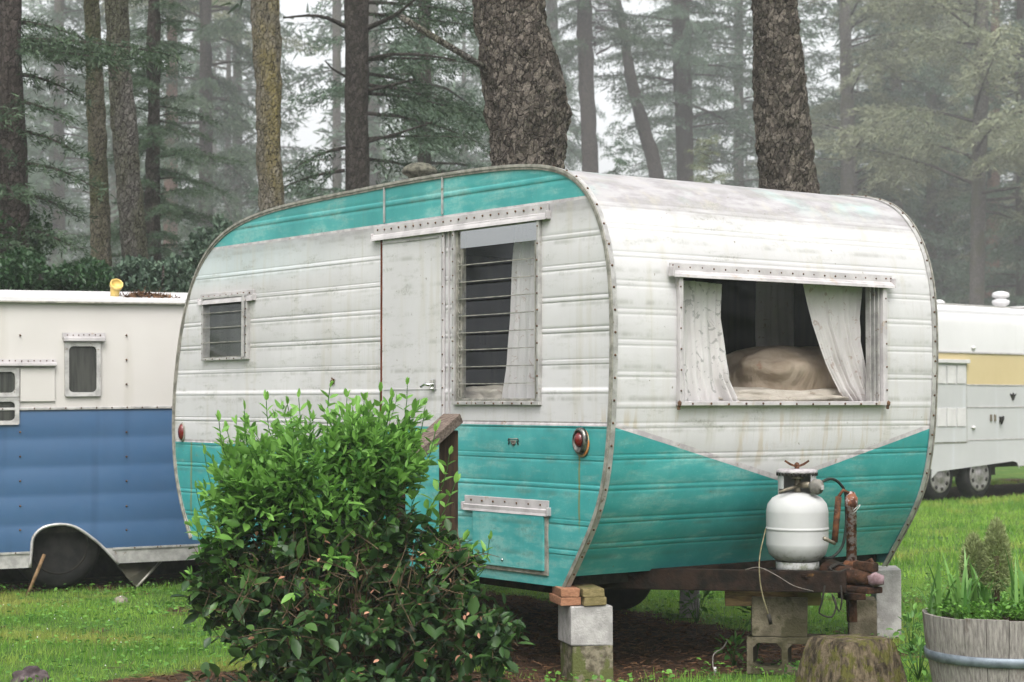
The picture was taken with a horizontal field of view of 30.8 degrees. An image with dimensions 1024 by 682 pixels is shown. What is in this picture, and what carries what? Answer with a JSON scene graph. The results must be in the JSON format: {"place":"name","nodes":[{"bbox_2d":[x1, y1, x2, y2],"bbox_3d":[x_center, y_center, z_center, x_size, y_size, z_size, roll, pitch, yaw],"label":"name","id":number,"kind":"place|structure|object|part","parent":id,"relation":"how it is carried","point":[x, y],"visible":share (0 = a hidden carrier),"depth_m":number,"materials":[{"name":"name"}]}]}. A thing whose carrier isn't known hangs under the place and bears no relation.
{"place":"outdoors","nodes":[
{"label":"outdoors","id":0,"kind":"place"},
{"bbox_2d":[0,466,1023,681],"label":"ground","id":1,"kind":"structure","parent":0,"point":[1012,473],"depth_m":10.49,"materials":[{"name":"green plant"}]},
{"bbox_2d":[0,210,56,278],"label":"evergreen shrub","id":2,"kind":"object","parent":1,"relation":"on","point":[35,245],"visible":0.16,"depth_m":19.43,"materials":[{"name":"green plant"}]},
{"bbox_2d":[11,665,50,681],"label":"rock","id":3,"kind":"object","parent":1,"relation":"on","point":[30,671],"visible":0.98,"depth_m":8.62,"materials":[{"name":"grey stone"}]},
{"bbox_2d":[25,554,45,595],"bbox_3d":[-3.214,1.582,12.541,0.151,0.288,0.023,2,-3,-44],"label":"rusty rod","id":4,"kind":"object","parent":1,"relation":"on","point":[36,572],"visible":0.85,"depth_m":12.54,"materials":[{"name":"brown metal"}]},
{"bbox_2d":[0,246,74,290],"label":"evergreen shrub","id":5,"kind":"object","parent":1,"relation":"on","point":[13,276],"visible":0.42,"depth_m":16.63,"materials":[{"name":"green plant"}]},
{"bbox_2d":[21,0,145,278],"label":"spruce tree","id":6,"kind":"object","parent":1,"relation":"on","point":[58,16],"visible":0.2,"depth_m":104.11,"materials":[{"name":"green plant"}]},
{"bbox_2d":[53,255,131,291],"bbox_3d":[-3.987,0.564,17.594,0.866,2.719,1.951,0,-2,0],"label":"evergreen shrub","id":7,"kind":"object","parent":1,"relation":"on","point":[99,277],"visible":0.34,"depth_m":16.97,"materials":[{"name":"green plant"}]},
{"bbox_2d":[0,0,194,273],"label":"spruce tree","id":8,"kind":"object","parent":1,"relation":"on","point":[16,195],"visible":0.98,"depth_m":18.96,"materials":[{"name":"green plant"}]},
{"bbox_2d":[83,0,111,269],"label":"spruce tree","id":9,"kind":"object","parent":1,"relation":"on","point":[100,232],"visible":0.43,"depth_m":22.00,"materials":[{"name":"beige plant"}]},
{"bbox_2d":[113,595,127,602],"bbox_3d":[-2.536,1.687,12.040,0.098,0.076,0.086,0,-2,-13],"label":"rock","id":10,"kind":"object","parent":1,"relation":"on","point":[121,599],"visible":0.56,"depth_m":12.02,"materials":[{"name":"grey stone"}]},
{"bbox_2d":[104,0,147,258],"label":"spruce tree","id":11,"kind":"object","parent":1,"relation":"on","point":[129,187],"visible":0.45,"depth_m":20.78,"materials":[{"name":"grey plant"}]},
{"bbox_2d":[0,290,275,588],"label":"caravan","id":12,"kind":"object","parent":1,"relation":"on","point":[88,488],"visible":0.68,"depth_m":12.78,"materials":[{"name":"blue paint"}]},
{"bbox_2d":[0,368,18,396],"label":"window","id":13,"kind":"structure","parent":12,"relation":"in","point":[9,377],"depth_m":12.53,"materials":[{"name":"metal"}]},
{"bbox_2d":[0,397,18,424],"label":"window","id":14,"kind":"structure","parent":12,"relation":"in","point":[7,417],"depth_m":12.53,"materials":[{"name":"metal"}]},
{"bbox_2d":[64,342,100,395],"bbox_3d":[-2.943,0.194,12.749,0.245,0.372,0.022,0,-2,-26],"label":"window","id":15,"kind":"structure","parent":12,"relation":"in","point":[82,360],"depth_m":12.75,"materials":[{"name":"metal"}]},
{"bbox_2d":[110,279,122,296],"bbox_3d":[-2.763,-0.362,12.987,0.095,0.150,0.085,0,-2,0],"label":"roof vent pipe","id":16,"kind":"object","parent":12,"relation":"on","point":[116,286],"visible":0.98,"depth_m":12.98,"materials":[{"name":"yellow plastic"}]},
{"bbox_2d":[119,287,181,304],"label":"leaf litter","id":17,"kind":"object","parent":12,"relation":"on","point":[149,294],"visible":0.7,"depth_m":13.03,"materials":[{"name":"brown plant"}]},
{"bbox_2d":[48,0,246,285],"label":"spruce tree","id":18,"kind":"object","parent":1,"relation":"on","point":[155,209],"visible":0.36,"depth_m":31.38,"materials":[{"name":"green plant"}]},
{"bbox_2d":[112,252,192,292],"bbox_3d":[-3.514,0.536,18.389,0.791,2.825,2.006,0,-2,0],"label":"evergreen shrub","id":19,"kind":"object","parent":1,"relation":"on","point":[140,273],"visible":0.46,"depth_m":17.99,"materials":[{"name":"green plant"}]},
{"bbox_2d":[107,0,303,258],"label":"spruce tree","id":20,"kind":"object","parent":1,"relation":"on","point":[205,84],"visible":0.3,"depth_m":85.69,"materials":[{"name":"green plant"}]},
{"bbox_2d":[181,213,232,285],"bbox_3d":[-3.465,0.274,21.950,0.925,3.576,1.896,0,-2,0],"label":"evergreen shrub","id":21,"kind":"object","parent":1,"relation":"on","point":[195,249],"visible":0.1,"depth_m":21.72,"materials":[{"name":"dark green leaves"},{"name":"dark bark"}]},
{"bbox_2d":[99,0,334,256],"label":"pine tree","id":22,"kind":"object","parent":1,"relation":"on","point":[169,184],"visible":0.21,"depth_m":98.76,"materials":[{"name":"green plant"}]},
{"bbox_2d":[162,0,300,283],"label":"spruce tree","id":23,"kind":"object","parent":1,"relation":"on","point":[216,137],"visible":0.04,"depth_m":130.25,"materials":[{"name":"grey plant"}]},
{"bbox_2d":[250,0,283,211],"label":"spruce tree","id":24,"kind":"object","parent":1,"relation":"on","point":[266,37],"visible":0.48,"depth_m":19.98,"materials":[{"name":"brown plant"}]},
{"bbox_2d":[285,162,323,199],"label":"spruce tree","id":25,"kind":"object","parent":1,"relation":"on","point":[306,173],"visible":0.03,"depth_m":44.84,"materials":[{"name":"green plant"}]},
{"bbox_2d":[332,0,341,192],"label":"hemlock tree","id":26,"kind":"object","parent":1,"relation":"on","point":[336,28],"visible":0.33,"depth_m":114.75,"materials":[{"name":"grey plant"}]},
{"bbox_2d":[210,0,490,203],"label":"spruce tree","id":27,"kind":"object","parent":1,"relation":"on","point":[356,26],"visible":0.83,"depth_m":26.03,"materials":[{"name":"green plant"}]},
{"bbox_2d":[169,376,534,681],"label":"leafy bush","id":28,"kind":"object","parent":1,"relation":"on","point":[373,467],"visible":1,"depth_m":7.85,"materials":[{"name":"green plant"}]},
{"bbox_2d":[243,0,490,203],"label":"spruce tree","id":29,"kind":"object","parent":1,"relation":"on","point":[338,91],"visible":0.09,"depth_m":40.52,"materials":[{"name":"green plant"}]},
{"bbox_2d":[386,414,462,674],"bbox_3d":[-0.472,0.959,8.647,0.131,1.238,0.692,-1,-2,38],"label":"handrail","id":30,"kind":"object","parent":1,"relation":"on","point":[446,433],"visible":0.34,"depth_m":8.87,"materials":[{"name":"wood"}]},
{"bbox_2d":[0,582,929,681],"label":"needle litter","id":31,"kind":"object","parent":1,"relation":"on","point":[551,623],"visible":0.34,"depth_m":9.88,"materials":[{"name":"brown plant"}]},
{"bbox_2d":[399,0,572,168],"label":"spruce tree","id":32,"kind":"object","parent":1,"relation":"on","point":[527,113],"visible":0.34,"depth_m":14.41,"materials":[{"name":"brown plant"}]},
{"bbox_2d":[0,568,1019,681],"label":"weeds","id":33,"kind":"object","parent":1,"relation":"on","point":[594,677],"visible":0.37,"depth_m":10.48,"materials":[{"name":"green plant"}]},
{"bbox_2d":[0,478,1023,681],"bbox_3d":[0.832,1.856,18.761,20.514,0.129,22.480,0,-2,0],"label":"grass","id":34,"kind":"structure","parent":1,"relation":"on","point":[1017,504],"depth_m":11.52,"materials":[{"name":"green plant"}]},
{"bbox_2d":[21,0,1016,306],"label":"wood","id":35,"kind":"object","parent":1,"relation":"on","point":[375,128],"visible":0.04,"depth_m":128.17,"materials":[{"name":"grey plant"}]},
{"bbox_2d":[172,162,938,629],"bbox_3d":[0.194,0.311,10.546,2.279,2.656,4.978,1,-2,-37],"label":"vintage trailer","id":36,"kind":"object","parent":1,"relation":"on","point":[616,466],"visible":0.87,"depth_m":9.27,"materials":[{"name":"white paint"}]},
{"bbox_3d":[-1.741,-0.081,11.331,0.066,0.396,0.581,1,-2,-37],"label":"window","id":37,"kind":"part","parent":36,"relation":"part of","materials":[{"name":"metal"}]},
{"bbox_3d":[-0.536,0.209,9.681,0.069,1.554,0.551,1,-2,-37],"label":"door","id":38,"kind":"part","parent":36,"relation":"part of","materials":[{"name":"white paint"}]},
{"bbox_2d":[466,385,503,397],"bbox_3d":[-0.123,0.295,9.493,0.231,0.143,0.466,1,-2,-37],"label":"pillow","id":39,"kind":"object","parent":36,"relation":"in","point":[492,391],"visible":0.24,"depth_m":9.39,"materials":[{"name":"beige fabric"}]},
{"bbox_3d":[-0.064,-0.140,9.117,0.080,0.906,0.717,1,-2,-37],"label":"window","id":40,"kind":"part","parent":36,"relation":"part of","materials":[{"name":"metal"}]},
{"bbox_2d":[502,240,535,397],"bbox_3d":[0.044,-0.146,9.124,0.044,0.917,0.296,1,-2,-37],"label":"curtain","id":41,"kind":"object","parent":36,"relation":"hanging from","point":[521,321],"visible":0.7,"depth_m":9.11,"materials":[{"name":"white fabric"}]},
{"bbox_2d":[683,280,738,400],"bbox_3d":[0.950,0.009,8.876,0.427,0.590,0.047,1,-2,-37],"label":"curtain","id":42,"kind":"object","parent":36,"relation":"hanging from","point":[706,374],"visible":0.87,"depth_m":8.85,"materials":[{"name":"white fabric"}]},
{"bbox_2d":[758,528,772,624],"bbox_3d":[1.148,1.073,8.487,0.057,0.420,0.211,0,-2,0],"label":"cable","id":43,"kind":"object","parent":36,"relation":"hanging from","point":[769,618],"visible":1,"depth_m":8.41,"materials":[{"name":"beige rubber"}]},
{"bbox_2d":[755,281,793,346],"bbox_3d":[1.460,-0.112,10.284,0.291,0.480,0.035,1,-2,-37],"label":"curtain","id":44,"kind":"object","parent":36,"relation":"hanging from","point":[774,319],"visible":0.76,"depth_m":10.28,"materials":[{"name":"grey fabric"}]},
{"bbox_2d":[745,567,813,591],"bbox_3d":[1.210,1.081,8.420,0.310,0.113,0.094,0,-2,9],"label":"wire","id":45,"kind":"object","parent":36,"relation":"attached to","point":[778,576],"visible":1,"depth_m":8.40,"materials":[{"name":"black metal"}]},
{"bbox_3d":[1.326,0.013,9.067,1.443,0.641,0.088,1,-2,-37],"label":"window","id":46,"kind":"part","parent":36,"relation":"part of","materials":[{"name":"metal"}]},
{"bbox_2d":[719,387,848,400],"bbox_3d":[1.332,0.313,9.336,1.404,0.166,0.314,1,-2,-37],"label":"quilt","id":47,"kind":"object","parent":36,"relation":"on","point":[759,394],"visible":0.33,"depth_m":9.24,"materials":[{"name":"beige fabric"}]},
{"bbox_2d":[726,345,865,390],"bbox_3d":[1.471,0.235,9.704,1.046,0.432,0.543,1,-2,-37],"label":"cushion","id":48,"kind":"object","parent":36,"relation":"in","point":[781,367],"visible":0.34,"depth_m":9.38,"materials":[{"name":"beige fabric"}]},
{"bbox_2d":[766,460,846,569],"bbox_3d":[1.399,0.833,8.886,0.373,0.529,0.300,-1,-2,18],"label":"gas bottle","id":49,"kind":"object","parent":36,"relation":"on","point":[797,520],"visible":0.97,"depth_m":8.79,"materials":[{"name":"paint"}]},
{"bbox_2d":[818,585,842,617],"bbox_3d":[1.468,1.201,8.566,0.112,0.149,0.008,0,-2,0],"label":"safety chain","id":50,"kind":"object","parent":36,"relation":"hanging from","point":[835,602],"visible":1,"depth_m":8.56,"materials":[{"name":"black metal"}]},
{"bbox_2d":[803,284,865,400],"bbox_3d":[1.654,0.019,9.409,0.513,0.607,0.043,1,-2,-37],"label":"curtain","id":51,"kind":"object","parent":36,"relation":"hanging from","point":[834,311],"visible":0.95,"depth_m":9.42,"materials":[{"name":"white fabric"}]},
{"bbox_2d":[827,562,845,571],"bbox_3d":[1.535,1.060,8.701,0.094,0.045,0.102,1,-2,-21],"label":"wire","id":52,"kind":"object","parent":36,"relation":"on","point":[831,567],"visible":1,"depth_m":8.72,"materials":[{"name":"black metal"}]},
{"bbox_2d":[838,592,865,622],"bbox_3d":[1.629,1.278,8.914,0.100,0.142,0.120,0,-2,-10],"label":"jack foot","id":53,"kind":"object","parent":36,"relation":"hanging from","point":[851,598],"visible":0.84,"depth_m":8.89},
{"bbox_2d":[545,0,613,170],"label":"spruce tree","id":54,"kind":"object","parent":1,"relation":"on","point":[571,150],"visible":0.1,"depth_m":135.45,"materials":[{"name":"grey plant"}]},
{"bbox_2d":[560,641,612,681],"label":"concrete block","id":55,"kind":"object","parent":1,"relation":"on","point":[583,663],"depth_m":8.57,"materials":[{"name":"grey concrete"}]},
{"bbox_2d":[558,604,612,645],"bbox_3d":[0.342,1.318,8.687,0.202,0.183,0.245,0,-2,-13],"label":"concrete block","id":56,"kind":"object","parent":55,"relation":"on","point":[580,625],"depth_m":8.57,"materials":[{"name":"grey concrete"}]},
{"bbox_2d":[549,593,580,605],"bbox_3d":[0.247,1.204,8.676,0.099,0.040,0.222,0,-2,-12],"label":"wood shim","id":57,"kind":"object","parent":56,"relation":"on","point":[561,601],"visible":0.84,"depth_m":8.57,"materials":[{"name":"brown wood"}]},
{"bbox_2d":[552,585,579,596],"bbox_3d":[0.251,1.165,8.677,0.091,0.042,0.220,0,-2,-10],"label":"wood shim","id":58,"kind":"object","parent":57,"relation":"on","point":[572,591],"visible":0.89,"depth_m":8.57,"materials":[{"name":"brown wood"}]},
{"bbox_2d":[579,596,606,605],"bbox_3d":[0.359,1.205,8.675,0.108,0.041,0.223,0,-2,-13],"label":"wood shim","id":59,"kind":"object","parent":56,"relation":"on","point":[591,601],"visible":0.6,"depth_m":8.57,"materials":[{"name":"beige wood"}]},
{"bbox_2d":[574,584,604,596],"bbox_3d":[0.354,1.165,8.676,0.105,0.041,0.222,0,-2,-12],"label":"wood shim","id":60,"kind":"object","parent":59,"relation":"on","point":[589,590],"visible":0.78,"depth_m":8.58,"materials":[{"name":"beige wood"}]},
{"bbox_2d":[546,0,665,172],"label":"pine tree","id":61,"kind":"object","parent":1,"relation":"on","point":[584,49],"visible":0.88,"depth_m":99.03,"materials":[{"name":"grey plant"}]},
{"bbox_2d":[599,120,632,174],"bbox_3d":[2.191,-0.963,38.096,1.989,7.172,2.097,0,-2,0],"label":"spruce tree","id":62,"kind":"object","parent":1,"relation":"on","point":[621,161],"visible":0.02,"depth_m":38.19,"materials":[{"name":"green plant"}]},
{"bbox_2d":[616,0,747,178],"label":"pine tree","id":63,"kind":"object","parent":1,"relation":"on","point":[651,154],"visible":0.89,"depth_m":104.18,"materials":[{"name":"grey plant"}]},
{"bbox_2d":[679,590,699,617],"bbox_3d":[1.076,1.562,11.255,0.121,0.205,0.254,0,-2,6],"label":"concrete block","id":64,"kind":"object","parent":1,"relation":"on","point":[692,596],"depth_m":11.13,"materials":[{"name":"grey concrete"}]},
{"bbox_2d":[553,0,826,181],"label":"pine tree","id":65,"kind":"object","parent":1,"relation":"on","point":[684,115],"visible":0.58,"depth_m":109.23,"materials":[{"name":"green plant"}]},
{"bbox_2d":[677,590,713,622],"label":"weed","id":66,"kind":"object","parent":1,"relation":"on","point":[704,609],"visible":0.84,"depth_m":10.86,"materials":[{"name":"green plant"}]},
{"bbox_2d":[684,135,732,183],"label":"spruce tree","id":67,"kind":"object","parent":1,"relation":"on","point":[707,156],"visible":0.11,"depth_m":40.51,"materials":[{"name":"green plant"}]},
{"bbox_2d":[712,640,727,675],"bbox_3d":[0.993,1.521,8.935,0.035,0.139,0.268,-1,-2,20],"label":"wire","id":68,"kind":"object","parent":1,"relation":"on","point":[714,668],"visible":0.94,"depth_m":8.89,"materials":[{"name":"grey metal"}]},
{"bbox_2d":[713,630,746,665],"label":"weed","id":69,"kind":"object","parent":1,"relation":"on","point":[738,639],"visible":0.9,"depth_m":9.14,"materials":[{"name":"green plant"}]},
{"bbox_2d":[627,0,839,187],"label":"spruce tree","id":70,"kind":"object","parent":1,"relation":"on","point":[739,173],"visible":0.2,"depth_m":135.61,"materials":[{"name":"grey plant"}]},
{"bbox_2d":[737,606,759,648],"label":"weed","id":71,"kind":"object","parent":1,"relation":"on","point":[748,622],"visible":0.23,"depth_m":9.55,"materials":[{"name":"green plant"}]},
{"bbox_2d":[751,0,819,193],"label":"spruce tree","id":72,"kind":"object","parent":1,"relation":"on","point":[784,149],"visible":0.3,"depth_m":16.68,"materials":[{"name":"brown plant"}]},
{"bbox_2d":[747,633,825,674],"bbox_3d":[1.315,1.499,8.906,0.360,0.178,0.190,0,-2,14],"label":"cinder block","id":73,"kind":"object","parent":1,"relation":"on","point":[785,644],"depth_m":8.84,"materials":[{"name":"concrete"}]},
{"bbox_2d":[751,596,807,636],"bbox_3d":[1.282,1.315,8.931,0.266,0.193,0.190,0,-2,6],"label":"concrete block","id":74,"kind":"object","parent":73,"relation":"on","point":[789,616],"depth_m":8.84,"materials":[{"name":"grey concrete"}]},
{"bbox_2d":[725,591,820,605],"bbox_3d":[1.252,1.230,8.940,0.456,0.080,0.160,0,-2,6],"label":"timber plank","id":75,"kind":"object","parent":74,"relation":"on","point":[738,598],"visible":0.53,"depth_m":8.87,"materials":[{"name":"brown wood"}]},
{"bbox_2d":[781,664,791,678],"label":"weed","id":76,"kind":"object","parent":1,"relation":"on","point":[786,668],"visible":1,"depth_m":8.70,"materials":[{"name":"green plant"}]},
{"bbox_2d":[790,660,799,670],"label":"weed","id":77,"kind":"object","parent":1,"relation":"on","point":[797,663],"visible":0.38,"depth_m":8.66,"materials":[{"name":"green plant"}]},
{"bbox_2d":[795,634,906,681],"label":"tree stump","id":78,"kind":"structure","parent":1,"relation":"on","point":[848,658],"depth_m":8.05,"materials":[{"name":"brown wood"}]},
{"bbox_2d":[742,0,973,204],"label":"pine tree","id":79,"kind":"object","parent":1,"relation":"on","point":[850,183],"visible":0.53,"depth_m":109.29,"materials":[{"name":"green plant"}]},
{"bbox_2d":[848,596,876,635],"bbox_3d":[1.898,1.509,10.077,0.150,0.233,0.205,0,-2,8],"label":"cinder block","id":80,"kind":"object","parent":1,"relation":"on","point":[866,623],"depth_m":9.98,"materials":[{"name":"concrete"}]},
{"bbox_2d":[871,565,900,638],"bbox_3d":[2.080,1.448,10.339,0.140,0.380,0.303,0,-2,6],"label":"concrete slab","id":81,"kind":"object","parent":1,"relation":"on","point":[888,599],"depth_m":10.19,"materials":[{"name":"grey concrete"}]},
{"bbox_2d":[885,602,924,653],"bbox_3d":[2.065,1.476,9.558,0.208,0.266,0.219,2,-2,-42],"label":"weed","id":82,"kind":"object","parent":1,"relation":"on","point":[912,614],"visible":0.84,"depth_m":9.57,"materials":[{"name":"green plant"}]},
{"bbox_2d":[897,624,928,679],"bbox_3d":[1.903,1.449,8.654,0.235,0.261,0.189,1,-2,-30],"label":"weed","id":83,"kind":"object","parent":1,"relation":"on","point":[921,643],"visible":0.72,"depth_m":8.65,"materials":[{"name":"green plant"}]},
{"bbox_2d":[813,0,1014,302],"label":"spruce tree","id":84,"kind":"object","parent":1,"relation":"on","point":[947,266],"visible":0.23,"depth_m":114.31,"materials":[{"name":"green plant"}]},
{"bbox_2d":[815,0,1023,304],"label":"pine tree","id":85,"kind":"object","parent":1,"relation":"on","point":[980,133],"visible":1,"depth_m":90.92,"materials":[{"name":"green plant"}]},
{"bbox_2d":[827,0,1015,303],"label":"spruce tree","id":86,"kind":"object","parent":1,"relation":"on","point":[930,196],"visible":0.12,"depth_m":124.65,"materials":[{"name":"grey plant"}]},
{"bbox_2d":[863,0,1015,299],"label":"pine tree","id":87,"kind":"object","parent":1,"relation":"on","point":[947,184],"visible":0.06,"depth_m":128.78,"materials":[{"name":"green plant"}]},
{"bbox_2d":[866,0,1016,304],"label":"pine tree","id":88,"kind":"object","parent":1,"relation":"on","point":[993,179],"visible":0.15,"depth_m":119.37,"materials":[{"name":"green plant"}]},
{"bbox_2d":[922,608,1023,681],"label":"barrel planter","id":89,"kind":"object","parent":1,"relation":"on","point":[972,650],"visible":0.84,"depth_m":7.66,"materials":[{"name":"wood"}]},
{"bbox_2d":[916,556,961,616],"bbox_3d":[1.830,1.046,7.898,0.206,0.284,0.214,1,-2,-23],"label":"strap leaf plant","id":90,"kind":"object","parent":89,"relation":"in","point":[937,584],"visible":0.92,"depth_m":7.88,"materials":[{"name":"green plant"}]},
{"bbox_2d":[932,547,995,618],"bbox_3d":[1.910,1.019,7.850,0.276,0.337,0.189,0,-2,13],"label":"strap leaf plant","id":91,"kind":"object","parent":89,"relation":"in","point":[966,591],"visible":0.79,"depth_m":7.83,"materials":[{"name":"green plant"}]},
{"bbox_2d":[959,530,985,613],"bbox_3d":[1.994,1.006,8.032,0.143,0.385,0.145,0,-2,0],"label":"fuzzy shrublet","id":92,"kind":"object","parent":89,"relation":"in","point":[973,544],"visible":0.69,"depth_m":8.01,"materials":[{"name":"green plant"}]},
{"bbox_2d":[924,592,1023,620],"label":"ground cover","id":93,"kind":"object","parent":89,"relation":"on","point":[1002,607],"visible":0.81,"depth_m":7.76,"materials":[{"name":"green plant"}]},
{"bbox_2d":[951,556,1005,617],"bbox_3d":[1.974,1.048,7.939,0.209,0.283,0.227,1,-2,-35],"label":"strap leaf plant","id":94,"kind":"object","parent":89,"relation":"in","point":[980,591],"visible":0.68,"depth_m":7.91,"materials":[{"name":"green plant"}]},
{"bbox_2d":[980,516,1013,613],"bbox_3d":[2.085,0.973,7.993,0.158,0.449,0.158,0,-2,0],"label":"fuzzy shrublet","id":95,"kind":"object","parent":89,"relation":"in","point":[995,535],"visible":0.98,"depth_m":7.97,"materials":[{"name":"green plant"}]},
{"bbox_2d":[994,544,1023,619],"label":"strap leaf plant","id":96,"kind":"object","parent":89,"relation":"in","point":[1014,590],"visible":0.72,"depth_m":7.88,"materials":[{"name":"green plant"}]},
{"bbox_2d":[923,291,1023,500],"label":"caravan","id":97,"kind":"object","parent":1,"relation":"on","point":[979,435],"visible":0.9,"depth_m":24.62,"materials":[{"name":"grey metal"}]},
{"bbox_2d":[935,0,1023,306],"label":"spruce tree","id":98,"kind":"object","parent":1,"relation":"on","point":[1016,254],"visible":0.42,"depth_m":99.09,"materials":[{"name":"green plant"}]},
{"bbox_2d":[21,0,1013,290],"label":"sky","id":99,"kind":"structure","parent":0,"point":[306,136],"materials":[{"name":"white"}]}
]}

